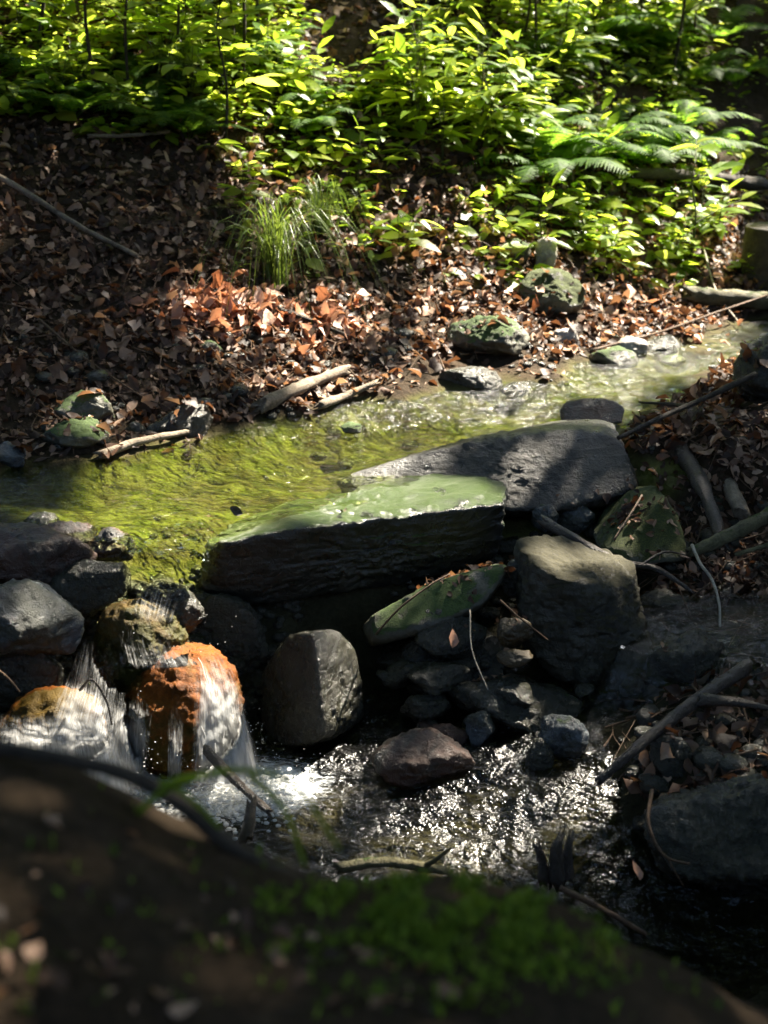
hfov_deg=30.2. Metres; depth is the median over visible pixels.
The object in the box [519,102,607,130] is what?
fern
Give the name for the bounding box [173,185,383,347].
grass tuft
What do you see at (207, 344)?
rock
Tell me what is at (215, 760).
broken stick
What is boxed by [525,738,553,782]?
rock
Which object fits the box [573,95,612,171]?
broadleaf plant
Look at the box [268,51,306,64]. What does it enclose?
fern
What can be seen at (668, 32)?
fern
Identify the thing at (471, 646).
fallen branch
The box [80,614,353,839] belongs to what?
spray
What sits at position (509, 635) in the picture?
rock
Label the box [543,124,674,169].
fern
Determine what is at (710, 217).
broadleaf plant
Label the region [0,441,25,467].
rock
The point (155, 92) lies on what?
fern
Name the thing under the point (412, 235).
broadleaf plant
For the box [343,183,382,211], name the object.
broadleaf plant
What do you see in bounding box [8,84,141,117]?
fern
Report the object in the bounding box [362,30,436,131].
broadleaf plant
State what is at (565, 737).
rock
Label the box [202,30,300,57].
fern
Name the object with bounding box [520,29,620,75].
fern
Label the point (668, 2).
sapling
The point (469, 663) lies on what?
rock
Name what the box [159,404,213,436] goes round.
rock
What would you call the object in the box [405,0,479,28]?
broadleaf plant
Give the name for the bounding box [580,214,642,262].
broadleaf plant
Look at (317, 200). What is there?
grass tuft
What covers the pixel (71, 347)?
fallen branch
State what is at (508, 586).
rock
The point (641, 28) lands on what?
fern
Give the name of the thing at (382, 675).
rock
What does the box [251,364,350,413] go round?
rotten log
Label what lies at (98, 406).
rock
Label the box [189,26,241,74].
broadleaf plant
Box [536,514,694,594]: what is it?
fallen branch
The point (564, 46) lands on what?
fern
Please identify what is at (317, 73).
broadleaf plant
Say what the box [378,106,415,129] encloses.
broadleaf plant
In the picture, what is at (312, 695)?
rock
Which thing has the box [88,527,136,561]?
rock
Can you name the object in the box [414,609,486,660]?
rock
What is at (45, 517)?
rock
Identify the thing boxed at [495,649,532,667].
rock
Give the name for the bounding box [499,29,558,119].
broadleaf plant
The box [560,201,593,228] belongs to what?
broadleaf plant
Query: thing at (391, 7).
broadleaf plant
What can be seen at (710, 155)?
fern
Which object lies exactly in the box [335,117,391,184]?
broadleaf plant
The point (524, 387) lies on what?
rock
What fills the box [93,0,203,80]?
sapling
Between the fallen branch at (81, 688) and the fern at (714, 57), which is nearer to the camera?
the fallen branch at (81, 688)
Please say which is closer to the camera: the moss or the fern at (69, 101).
the moss
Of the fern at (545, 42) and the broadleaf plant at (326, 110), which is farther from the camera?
the fern at (545, 42)
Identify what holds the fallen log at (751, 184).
on the ground
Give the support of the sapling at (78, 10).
on the ground
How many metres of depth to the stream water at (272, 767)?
4.75 m
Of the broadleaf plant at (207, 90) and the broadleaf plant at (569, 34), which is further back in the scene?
the broadleaf plant at (569, 34)
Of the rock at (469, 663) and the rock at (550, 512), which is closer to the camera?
the rock at (469, 663)
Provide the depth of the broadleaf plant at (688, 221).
8.88 m
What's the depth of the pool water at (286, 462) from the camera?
5.78 m
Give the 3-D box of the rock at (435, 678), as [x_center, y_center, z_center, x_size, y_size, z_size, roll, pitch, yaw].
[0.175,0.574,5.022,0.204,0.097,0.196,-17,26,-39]
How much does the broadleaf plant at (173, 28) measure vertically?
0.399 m
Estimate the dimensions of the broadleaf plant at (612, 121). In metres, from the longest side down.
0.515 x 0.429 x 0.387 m
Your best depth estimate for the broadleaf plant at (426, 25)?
8.68 m
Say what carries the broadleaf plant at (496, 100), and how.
on the ground
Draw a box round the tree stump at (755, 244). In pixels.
[740,222,767,291]
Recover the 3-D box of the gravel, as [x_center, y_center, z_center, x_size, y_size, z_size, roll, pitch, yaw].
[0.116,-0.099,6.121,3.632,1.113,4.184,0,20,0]
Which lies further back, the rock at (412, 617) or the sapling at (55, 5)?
the sapling at (55, 5)
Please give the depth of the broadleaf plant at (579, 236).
8.26 m
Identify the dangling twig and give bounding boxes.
[646,789,689,886]
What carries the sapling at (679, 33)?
on the ground
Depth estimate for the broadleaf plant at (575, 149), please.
8.52 m
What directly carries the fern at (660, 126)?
on the ground
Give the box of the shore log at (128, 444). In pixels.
[92,429,191,459]
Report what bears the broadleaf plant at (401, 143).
on the ground
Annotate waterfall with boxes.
[2,673,254,787]
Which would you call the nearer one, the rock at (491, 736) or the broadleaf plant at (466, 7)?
the rock at (491, 736)
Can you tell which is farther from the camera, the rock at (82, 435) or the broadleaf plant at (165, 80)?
the broadleaf plant at (165, 80)
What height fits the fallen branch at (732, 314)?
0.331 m
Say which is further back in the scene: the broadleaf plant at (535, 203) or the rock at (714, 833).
the broadleaf plant at (535, 203)
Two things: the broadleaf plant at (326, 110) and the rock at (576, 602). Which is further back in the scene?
the broadleaf plant at (326, 110)
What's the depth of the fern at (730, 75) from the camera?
10.64 m
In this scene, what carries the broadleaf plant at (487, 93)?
on the ground
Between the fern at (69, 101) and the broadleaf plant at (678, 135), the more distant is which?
the broadleaf plant at (678, 135)
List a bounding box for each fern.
[0,46,60,76]
[0,56,68,78]
[8,63,131,94]
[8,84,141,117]
[83,51,182,78]
[89,78,234,129]
[110,101,194,126]
[129,108,252,139]
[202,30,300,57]
[215,47,271,62]
[260,22,321,35]
[267,80,363,103]
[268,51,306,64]
[270,104,361,132]
[463,120,629,182]
[489,107,626,147]
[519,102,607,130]
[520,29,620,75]
[523,33,622,68]
[542,2,667,41]
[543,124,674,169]
[576,125,708,166]
[580,104,681,136]
[595,117,750,167]
[597,18,685,39]
[602,38,661,57]
[608,3,705,24]
[620,33,710,56]
[631,132,710,145]
[632,99,760,131]
[633,26,708,39]
[647,48,755,81]
[664,127,764,165]
[666,4,767,44]
[668,142,749,166]
[702,58,767,88]
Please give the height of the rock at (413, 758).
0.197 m
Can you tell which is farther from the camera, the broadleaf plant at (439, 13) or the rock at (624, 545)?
the broadleaf plant at (439, 13)
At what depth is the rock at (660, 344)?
7.68 m
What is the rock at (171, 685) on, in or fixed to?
on the ground
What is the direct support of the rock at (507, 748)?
on the ground
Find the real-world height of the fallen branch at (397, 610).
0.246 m
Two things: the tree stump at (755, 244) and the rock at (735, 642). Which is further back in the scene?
the tree stump at (755, 244)
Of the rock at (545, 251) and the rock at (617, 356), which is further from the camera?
the rock at (545, 251)
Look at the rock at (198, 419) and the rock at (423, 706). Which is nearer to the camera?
the rock at (423, 706)
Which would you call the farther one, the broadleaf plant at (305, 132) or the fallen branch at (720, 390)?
the broadleaf plant at (305, 132)
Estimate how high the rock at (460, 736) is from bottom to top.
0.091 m
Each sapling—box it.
[36,2,44,51]
[37,0,127,104]
[75,0,81,31]
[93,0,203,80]
[137,0,298,149]
[176,0,199,50]
[218,0,238,42]
[241,0,271,87]
[255,0,259,43]
[520,0,598,54]
[534,0,540,54]
[545,0,587,31]
[636,0,715,42]
[640,130,762,258]
[670,0,708,85]
[685,0,730,55]
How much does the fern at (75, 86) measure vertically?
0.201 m
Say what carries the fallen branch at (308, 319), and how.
on the russet leaves
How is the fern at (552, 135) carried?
on the ground
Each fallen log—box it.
[625,167,767,191]
[678,285,767,310]
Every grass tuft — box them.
[118,39,235,109]
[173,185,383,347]
[272,173,376,250]
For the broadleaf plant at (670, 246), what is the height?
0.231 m
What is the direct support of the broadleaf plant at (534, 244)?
on the ground
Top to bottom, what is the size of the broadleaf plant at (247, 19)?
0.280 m
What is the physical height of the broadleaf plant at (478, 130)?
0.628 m
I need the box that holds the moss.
[0,777,721,1019]
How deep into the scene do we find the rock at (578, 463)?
5.71 m
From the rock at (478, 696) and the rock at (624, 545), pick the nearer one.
the rock at (478, 696)
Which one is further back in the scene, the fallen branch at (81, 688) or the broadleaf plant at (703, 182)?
the broadleaf plant at (703, 182)
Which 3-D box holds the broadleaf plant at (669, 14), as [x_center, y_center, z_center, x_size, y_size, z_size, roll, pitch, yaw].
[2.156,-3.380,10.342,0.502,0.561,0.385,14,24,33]
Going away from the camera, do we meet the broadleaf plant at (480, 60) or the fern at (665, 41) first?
the broadleaf plant at (480, 60)
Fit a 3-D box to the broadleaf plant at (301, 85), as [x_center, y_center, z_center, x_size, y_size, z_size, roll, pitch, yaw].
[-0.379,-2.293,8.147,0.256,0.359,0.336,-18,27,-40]
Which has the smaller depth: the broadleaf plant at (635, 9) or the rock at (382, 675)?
the rock at (382, 675)
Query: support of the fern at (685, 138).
on the ground
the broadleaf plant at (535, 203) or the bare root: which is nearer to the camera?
the bare root
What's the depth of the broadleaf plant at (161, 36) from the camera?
8.21 m
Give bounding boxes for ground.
[0,0,767,1023]
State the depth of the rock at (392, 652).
5.22 m
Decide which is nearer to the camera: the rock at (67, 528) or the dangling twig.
the dangling twig
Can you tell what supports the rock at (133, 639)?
on the rock at (171, 685)
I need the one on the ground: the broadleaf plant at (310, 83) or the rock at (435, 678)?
the broadleaf plant at (310, 83)
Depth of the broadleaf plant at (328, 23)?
8.28 m
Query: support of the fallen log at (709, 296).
on the ground
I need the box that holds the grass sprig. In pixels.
[135,767,341,865]
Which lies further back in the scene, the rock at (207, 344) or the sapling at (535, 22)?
the sapling at (535, 22)
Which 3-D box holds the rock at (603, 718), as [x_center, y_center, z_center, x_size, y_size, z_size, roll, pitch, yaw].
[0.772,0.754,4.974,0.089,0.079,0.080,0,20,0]
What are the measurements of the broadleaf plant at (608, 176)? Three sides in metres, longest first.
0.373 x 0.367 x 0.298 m
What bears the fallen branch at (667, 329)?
on the rock at (617, 356)
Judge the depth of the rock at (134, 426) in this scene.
6.11 m
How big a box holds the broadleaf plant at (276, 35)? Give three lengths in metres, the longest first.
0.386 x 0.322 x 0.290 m
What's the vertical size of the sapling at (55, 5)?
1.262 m
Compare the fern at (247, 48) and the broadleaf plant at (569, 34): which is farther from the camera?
the broadleaf plant at (569, 34)
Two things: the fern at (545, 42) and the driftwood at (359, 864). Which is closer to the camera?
the driftwood at (359, 864)
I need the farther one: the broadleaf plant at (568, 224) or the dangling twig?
the broadleaf plant at (568, 224)
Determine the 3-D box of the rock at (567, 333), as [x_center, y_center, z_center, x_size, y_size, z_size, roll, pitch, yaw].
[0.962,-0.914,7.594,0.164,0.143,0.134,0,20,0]
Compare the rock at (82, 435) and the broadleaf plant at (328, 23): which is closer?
the rock at (82, 435)
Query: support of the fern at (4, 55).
on the ground
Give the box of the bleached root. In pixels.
[690,544,720,626]
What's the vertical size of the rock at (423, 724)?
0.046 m
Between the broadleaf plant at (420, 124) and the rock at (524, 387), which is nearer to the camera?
the rock at (524, 387)
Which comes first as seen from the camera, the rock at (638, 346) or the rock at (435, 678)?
the rock at (435, 678)
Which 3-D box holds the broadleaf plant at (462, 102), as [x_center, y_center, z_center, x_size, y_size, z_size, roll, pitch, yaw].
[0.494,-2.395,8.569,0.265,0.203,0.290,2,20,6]
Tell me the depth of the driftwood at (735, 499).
5.58 m
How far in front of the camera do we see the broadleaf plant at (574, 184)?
8.52 m
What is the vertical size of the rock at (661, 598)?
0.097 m
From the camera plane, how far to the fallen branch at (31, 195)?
7.00 m
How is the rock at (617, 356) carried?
on the ground
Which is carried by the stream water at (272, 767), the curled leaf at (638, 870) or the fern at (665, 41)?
the curled leaf at (638, 870)
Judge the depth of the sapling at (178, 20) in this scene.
8.07 m
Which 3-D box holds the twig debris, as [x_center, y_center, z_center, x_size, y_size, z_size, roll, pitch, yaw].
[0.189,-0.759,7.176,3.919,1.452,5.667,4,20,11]
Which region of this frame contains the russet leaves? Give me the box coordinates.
[98,262,743,354]
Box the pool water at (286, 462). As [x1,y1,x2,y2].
[0,319,767,553]
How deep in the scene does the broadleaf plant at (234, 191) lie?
7.52 m
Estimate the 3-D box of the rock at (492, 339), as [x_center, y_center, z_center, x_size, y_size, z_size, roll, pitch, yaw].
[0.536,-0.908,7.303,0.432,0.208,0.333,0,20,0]
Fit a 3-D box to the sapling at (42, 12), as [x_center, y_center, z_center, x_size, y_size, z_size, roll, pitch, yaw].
[-1.750,-3.252,7.876,0.975,1.352,0.978,15,25,35]
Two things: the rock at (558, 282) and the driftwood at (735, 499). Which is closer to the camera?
the driftwood at (735, 499)
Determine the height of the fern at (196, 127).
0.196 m
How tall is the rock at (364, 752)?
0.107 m
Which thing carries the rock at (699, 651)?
on the ground
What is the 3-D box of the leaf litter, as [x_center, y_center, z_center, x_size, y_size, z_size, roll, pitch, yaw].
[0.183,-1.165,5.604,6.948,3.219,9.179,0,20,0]
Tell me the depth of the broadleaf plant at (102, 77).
7.73 m
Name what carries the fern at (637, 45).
on the ground
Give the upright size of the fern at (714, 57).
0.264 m
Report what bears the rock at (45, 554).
on the ground
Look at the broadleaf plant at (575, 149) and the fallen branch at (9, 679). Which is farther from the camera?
the broadleaf plant at (575, 149)
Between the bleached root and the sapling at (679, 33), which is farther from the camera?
the sapling at (679, 33)
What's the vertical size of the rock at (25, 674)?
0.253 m
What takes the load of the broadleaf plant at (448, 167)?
on the ground
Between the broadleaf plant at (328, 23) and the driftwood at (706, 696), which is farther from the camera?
the broadleaf plant at (328, 23)
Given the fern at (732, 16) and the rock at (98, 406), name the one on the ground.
the fern at (732, 16)
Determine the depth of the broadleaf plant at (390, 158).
8.09 m
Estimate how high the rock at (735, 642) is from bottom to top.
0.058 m
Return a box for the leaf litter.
[0,0,767,1018]
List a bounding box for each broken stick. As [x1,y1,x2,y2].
[202,745,274,818]
[239,795,256,844]
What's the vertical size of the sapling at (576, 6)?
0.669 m
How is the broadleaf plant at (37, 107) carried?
on the ground
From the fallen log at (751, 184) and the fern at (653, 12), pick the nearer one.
the fallen log at (751, 184)
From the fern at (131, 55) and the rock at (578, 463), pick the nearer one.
the rock at (578, 463)
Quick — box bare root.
[0,741,299,875]
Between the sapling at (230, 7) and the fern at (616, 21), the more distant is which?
the fern at (616, 21)
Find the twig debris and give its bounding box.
[0,212,767,802]
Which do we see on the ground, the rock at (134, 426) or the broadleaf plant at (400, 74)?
the broadleaf plant at (400, 74)
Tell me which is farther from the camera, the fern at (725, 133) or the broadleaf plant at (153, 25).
the fern at (725, 133)
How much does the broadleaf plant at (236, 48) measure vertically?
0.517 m
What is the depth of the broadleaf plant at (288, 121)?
8.10 m
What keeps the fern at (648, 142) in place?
on the ground
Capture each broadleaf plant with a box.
[0,0,51,40]
[22,50,89,116]
[43,41,117,85]
[50,30,110,76]
[93,9,150,61]
[107,78,156,118]
[120,21,203,83]
[127,0,195,52]
[140,54,210,90]
[143,0,216,52]
[159,23,234,104]
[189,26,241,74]
[189,69,237,114]
[190,1,252,89]
[211,4,265,46]
[216,168,269,208]
[231,8,298,89]
[258,48,324,93]
[259,30,306,95]
[270,39,325,78]
[271,101,312,138]
[277,15,339,99]
[289,110,310,134]
[295,80,340,137]
[304,94,346,126]
[328,92,362,118]
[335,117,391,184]
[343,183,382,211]
[348,105,404,172]
[359,2,474,123]
[362,0,484,127]
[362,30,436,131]
[364,32,470,147]
[364,87,382,107]
[369,0,451,95]
[373,0,449,65]
[373,210,439,261]
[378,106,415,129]
[388,140,416,162]
[394,68,440,144]
[399,59,482,163]
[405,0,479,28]
[419,6,484,87]
[428,154,458,176]
[432,6,542,151]
[432,18,538,144]
[451,99,486,127]
[459,40,540,145]
[459,68,531,164]
[486,22,561,116]
[496,48,568,137]
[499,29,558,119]
[500,167,578,259]
[501,170,534,193]
[522,197,563,229]
[523,11,596,97]
[524,227,553,248]
[528,0,601,76]
[536,174,586,214]
[547,2,616,70]
[554,144,594,196]
[555,180,599,209]
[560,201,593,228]
[563,111,624,193]
[563,195,604,238]
[565,215,599,253]
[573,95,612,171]
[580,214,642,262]
[593,156,649,192]
[598,0,656,55]
[656,228,692,263]
[657,6,708,80]
[658,210,698,245]
[660,223,714,260]
[666,125,710,197]
[672,141,732,208]
[674,205,709,233]
[688,158,747,239]
[693,197,734,223]
[700,209,726,231]
[726,253,755,275]
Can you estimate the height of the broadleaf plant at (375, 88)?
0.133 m
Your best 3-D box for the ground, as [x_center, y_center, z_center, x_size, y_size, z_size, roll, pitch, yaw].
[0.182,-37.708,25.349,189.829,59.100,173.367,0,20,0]
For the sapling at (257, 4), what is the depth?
8.57 m
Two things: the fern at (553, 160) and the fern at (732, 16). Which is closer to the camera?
the fern at (553, 160)
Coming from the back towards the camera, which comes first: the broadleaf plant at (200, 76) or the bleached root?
the broadleaf plant at (200, 76)
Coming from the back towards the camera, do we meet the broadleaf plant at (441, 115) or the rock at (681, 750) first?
the broadleaf plant at (441, 115)
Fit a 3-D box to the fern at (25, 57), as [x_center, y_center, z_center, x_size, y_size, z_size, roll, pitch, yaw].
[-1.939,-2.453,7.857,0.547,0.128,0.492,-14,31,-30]
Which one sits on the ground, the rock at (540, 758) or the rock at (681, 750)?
the rock at (681, 750)
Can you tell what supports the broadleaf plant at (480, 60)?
on the ground
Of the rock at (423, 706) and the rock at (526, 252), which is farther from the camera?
the rock at (526, 252)
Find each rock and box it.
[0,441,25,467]
[0,522,97,584]
[0,578,83,658]
[0,653,64,711]
[0,685,110,749]
[24,511,59,524]
[42,416,111,449]
[48,520,96,543]
[49,559,131,618]
[53,390,114,420]
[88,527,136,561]
[92,598,189,692]
[123,641,244,778]
[125,421,146,432]
[137,580,206,633]
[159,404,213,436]
[198,474,507,603]
[198,593,266,673]
[201,340,223,353]
[260,629,363,746]
[336,419,638,519]
[340,421,361,433]
[352,738,381,760]
[363,564,505,646]
[369,727,475,790]
[376,631,505,696]
[376,670,387,681]
[382,658,415,689]
[400,692,451,722]
[401,637,430,661]
[405,660,471,695]
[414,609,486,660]
[416,721,431,727]
[432,723,468,745]
[439,366,503,391]
[446,315,529,355]
[448,653,481,670]
[448,673,586,738]
[462,713,497,742]
[465,711,495,747]
[493,682,532,707]
[493,743,512,756]
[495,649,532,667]
[497,617,533,647]
[501,381,531,399]
[501,559,517,597]
[503,238,530,262]
[513,534,652,692]
[519,267,585,314]
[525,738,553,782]
[531,504,558,531]
[535,237,556,266]
[538,713,588,761]
[553,328,577,344]
[557,506,594,533]
[560,398,624,423]
[573,655,602,682]
[574,682,594,697]
[588,345,637,368]
[593,485,686,562]
[597,715,614,723]
[612,336,648,357]
[639,588,689,618]
[642,771,767,897]
[645,628,727,689]
[647,335,679,354]
[648,734,693,779]
[660,354,685,366]
[709,581,748,600]
[723,634,740,647]
[732,333,767,400]
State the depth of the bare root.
1.76 m
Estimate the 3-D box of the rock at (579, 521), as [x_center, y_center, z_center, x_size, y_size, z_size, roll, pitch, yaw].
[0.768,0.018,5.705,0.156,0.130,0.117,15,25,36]
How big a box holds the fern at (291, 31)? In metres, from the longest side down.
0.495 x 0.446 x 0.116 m
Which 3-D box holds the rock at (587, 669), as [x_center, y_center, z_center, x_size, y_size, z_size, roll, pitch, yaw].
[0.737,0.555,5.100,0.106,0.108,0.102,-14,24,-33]
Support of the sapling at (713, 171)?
on the ground
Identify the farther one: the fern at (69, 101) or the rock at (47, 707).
the fern at (69, 101)
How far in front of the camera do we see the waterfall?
4.59 m
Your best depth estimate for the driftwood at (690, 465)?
5.60 m
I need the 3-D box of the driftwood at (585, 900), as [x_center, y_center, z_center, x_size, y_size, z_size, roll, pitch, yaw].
[0.589,1.081,3.843,0.249,0.090,0.032,9,22,24]
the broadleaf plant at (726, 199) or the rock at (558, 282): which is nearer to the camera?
the rock at (558, 282)
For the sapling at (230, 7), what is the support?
on the ground
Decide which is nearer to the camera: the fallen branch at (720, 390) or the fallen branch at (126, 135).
the fallen branch at (720, 390)
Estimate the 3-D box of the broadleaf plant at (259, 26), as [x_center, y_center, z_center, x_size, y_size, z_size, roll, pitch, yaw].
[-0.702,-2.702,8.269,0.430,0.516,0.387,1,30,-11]
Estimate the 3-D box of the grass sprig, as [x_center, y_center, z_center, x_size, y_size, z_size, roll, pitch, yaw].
[-0.177,0.372,1.731,0.250,0.138,0.026,0,20,0]
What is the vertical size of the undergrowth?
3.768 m
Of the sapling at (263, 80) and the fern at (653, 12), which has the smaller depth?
the sapling at (263, 80)
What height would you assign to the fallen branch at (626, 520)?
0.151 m
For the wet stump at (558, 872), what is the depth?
4.15 m
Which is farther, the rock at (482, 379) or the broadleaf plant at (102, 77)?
the broadleaf plant at (102, 77)
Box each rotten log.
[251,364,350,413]
[312,378,382,410]
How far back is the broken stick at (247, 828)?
4.00 m
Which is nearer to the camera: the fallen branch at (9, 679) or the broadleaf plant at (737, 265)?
the fallen branch at (9, 679)
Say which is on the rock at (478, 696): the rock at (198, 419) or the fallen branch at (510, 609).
the fallen branch at (510, 609)
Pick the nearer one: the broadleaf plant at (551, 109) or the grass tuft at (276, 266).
the grass tuft at (276, 266)
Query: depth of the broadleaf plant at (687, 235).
8.71 m
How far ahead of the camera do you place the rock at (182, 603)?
4.84 m
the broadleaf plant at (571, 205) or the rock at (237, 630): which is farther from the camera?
the broadleaf plant at (571, 205)
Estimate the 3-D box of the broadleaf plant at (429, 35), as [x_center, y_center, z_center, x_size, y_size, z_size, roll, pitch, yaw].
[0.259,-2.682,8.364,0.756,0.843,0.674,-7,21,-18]
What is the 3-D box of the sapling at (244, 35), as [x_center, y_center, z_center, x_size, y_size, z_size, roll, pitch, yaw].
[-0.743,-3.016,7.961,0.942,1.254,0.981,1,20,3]
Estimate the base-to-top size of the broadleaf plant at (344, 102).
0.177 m
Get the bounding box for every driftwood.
[332,846,451,874]
[559,885,646,935]
[594,659,767,785]
[674,438,729,551]
[684,507,767,556]
[723,478,750,520]
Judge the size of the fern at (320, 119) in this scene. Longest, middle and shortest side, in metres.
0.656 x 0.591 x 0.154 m
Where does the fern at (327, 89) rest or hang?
on the ground
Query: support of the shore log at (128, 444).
on the ground
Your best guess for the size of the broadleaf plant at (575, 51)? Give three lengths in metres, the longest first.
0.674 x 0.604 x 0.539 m
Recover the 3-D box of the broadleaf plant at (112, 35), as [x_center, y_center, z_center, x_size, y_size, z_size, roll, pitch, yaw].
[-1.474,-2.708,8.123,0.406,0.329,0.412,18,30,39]
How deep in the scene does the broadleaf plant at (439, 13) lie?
8.65 m
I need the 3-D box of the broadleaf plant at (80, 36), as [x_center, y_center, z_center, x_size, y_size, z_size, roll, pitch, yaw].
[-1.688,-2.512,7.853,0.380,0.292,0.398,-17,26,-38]
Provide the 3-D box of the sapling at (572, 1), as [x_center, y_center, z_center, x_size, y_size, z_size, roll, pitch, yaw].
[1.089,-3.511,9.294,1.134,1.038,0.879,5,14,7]
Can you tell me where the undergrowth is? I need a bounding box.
[0,0,767,292]
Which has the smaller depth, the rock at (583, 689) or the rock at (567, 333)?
the rock at (583, 689)
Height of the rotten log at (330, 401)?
0.081 m
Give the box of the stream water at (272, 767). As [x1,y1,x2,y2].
[100,583,767,992]
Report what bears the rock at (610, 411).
in the pool water at (286, 462)
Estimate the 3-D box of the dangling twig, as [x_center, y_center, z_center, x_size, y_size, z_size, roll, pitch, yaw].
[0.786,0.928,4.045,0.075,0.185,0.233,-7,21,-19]
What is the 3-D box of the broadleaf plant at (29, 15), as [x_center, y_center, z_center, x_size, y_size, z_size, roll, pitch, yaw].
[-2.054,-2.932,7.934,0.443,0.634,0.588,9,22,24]
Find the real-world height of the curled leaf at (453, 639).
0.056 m
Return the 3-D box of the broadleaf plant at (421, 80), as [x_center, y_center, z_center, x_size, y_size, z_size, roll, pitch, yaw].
[0.193,-2.639,8.388,0.699,0.780,0.624,6,10,17]
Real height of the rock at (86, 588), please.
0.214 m
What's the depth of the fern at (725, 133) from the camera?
9.74 m
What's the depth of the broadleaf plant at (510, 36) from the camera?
8.79 m
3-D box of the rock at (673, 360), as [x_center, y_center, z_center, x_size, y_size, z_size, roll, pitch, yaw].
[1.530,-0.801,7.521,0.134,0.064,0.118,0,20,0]
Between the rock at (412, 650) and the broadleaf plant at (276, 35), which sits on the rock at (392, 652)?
the rock at (412, 650)
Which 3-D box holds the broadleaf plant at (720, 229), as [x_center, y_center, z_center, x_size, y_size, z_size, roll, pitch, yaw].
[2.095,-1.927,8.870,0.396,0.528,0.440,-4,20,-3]
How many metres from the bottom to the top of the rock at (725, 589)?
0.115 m
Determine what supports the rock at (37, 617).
on the rock at (25, 674)
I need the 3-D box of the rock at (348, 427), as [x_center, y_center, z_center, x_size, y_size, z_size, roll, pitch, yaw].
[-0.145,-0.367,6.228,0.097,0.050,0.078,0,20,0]
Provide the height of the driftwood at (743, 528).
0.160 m
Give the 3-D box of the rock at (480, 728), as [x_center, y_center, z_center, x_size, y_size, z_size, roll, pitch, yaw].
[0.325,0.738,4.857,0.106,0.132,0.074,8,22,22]
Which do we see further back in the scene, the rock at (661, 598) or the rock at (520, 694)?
the rock at (661, 598)
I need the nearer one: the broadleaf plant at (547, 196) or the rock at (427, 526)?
the rock at (427, 526)
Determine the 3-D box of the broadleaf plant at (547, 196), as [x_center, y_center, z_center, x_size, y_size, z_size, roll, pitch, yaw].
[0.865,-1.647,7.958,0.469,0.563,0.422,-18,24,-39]
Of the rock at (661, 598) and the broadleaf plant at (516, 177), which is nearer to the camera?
the rock at (661, 598)
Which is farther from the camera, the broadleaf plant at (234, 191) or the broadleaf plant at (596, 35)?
the broadleaf plant at (596, 35)
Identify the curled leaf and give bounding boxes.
[449,628,458,647]
[633,861,643,879]
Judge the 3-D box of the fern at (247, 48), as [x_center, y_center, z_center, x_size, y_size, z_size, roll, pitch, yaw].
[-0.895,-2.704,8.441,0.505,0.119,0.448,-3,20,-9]
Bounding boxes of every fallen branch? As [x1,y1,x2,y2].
[0,174,140,259]
[0,670,19,692]
[38,318,142,396]
[79,679,112,724]
[86,130,171,137]
[276,305,354,339]
[375,573,449,634]
[469,610,487,689]
[500,599,547,639]
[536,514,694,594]
[590,294,767,351]
[613,494,642,540]
[617,371,757,439]
[703,248,740,325]
[734,543,767,556]
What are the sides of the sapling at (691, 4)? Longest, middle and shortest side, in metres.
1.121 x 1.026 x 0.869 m
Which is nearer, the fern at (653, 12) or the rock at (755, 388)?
the rock at (755, 388)
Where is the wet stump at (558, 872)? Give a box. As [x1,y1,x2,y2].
[532,826,574,892]
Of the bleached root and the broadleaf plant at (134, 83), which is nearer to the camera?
the bleached root
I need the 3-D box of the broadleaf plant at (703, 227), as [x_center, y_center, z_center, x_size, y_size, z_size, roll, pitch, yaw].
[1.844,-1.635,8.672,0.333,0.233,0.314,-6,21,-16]
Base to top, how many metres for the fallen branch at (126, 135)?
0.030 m
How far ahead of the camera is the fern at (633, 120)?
9.31 m
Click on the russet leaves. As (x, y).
(205, 300)
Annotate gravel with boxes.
[0,326,767,831]
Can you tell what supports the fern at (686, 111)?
on the ground
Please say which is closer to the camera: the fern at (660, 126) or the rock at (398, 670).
the rock at (398, 670)
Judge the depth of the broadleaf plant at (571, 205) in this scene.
8.35 m

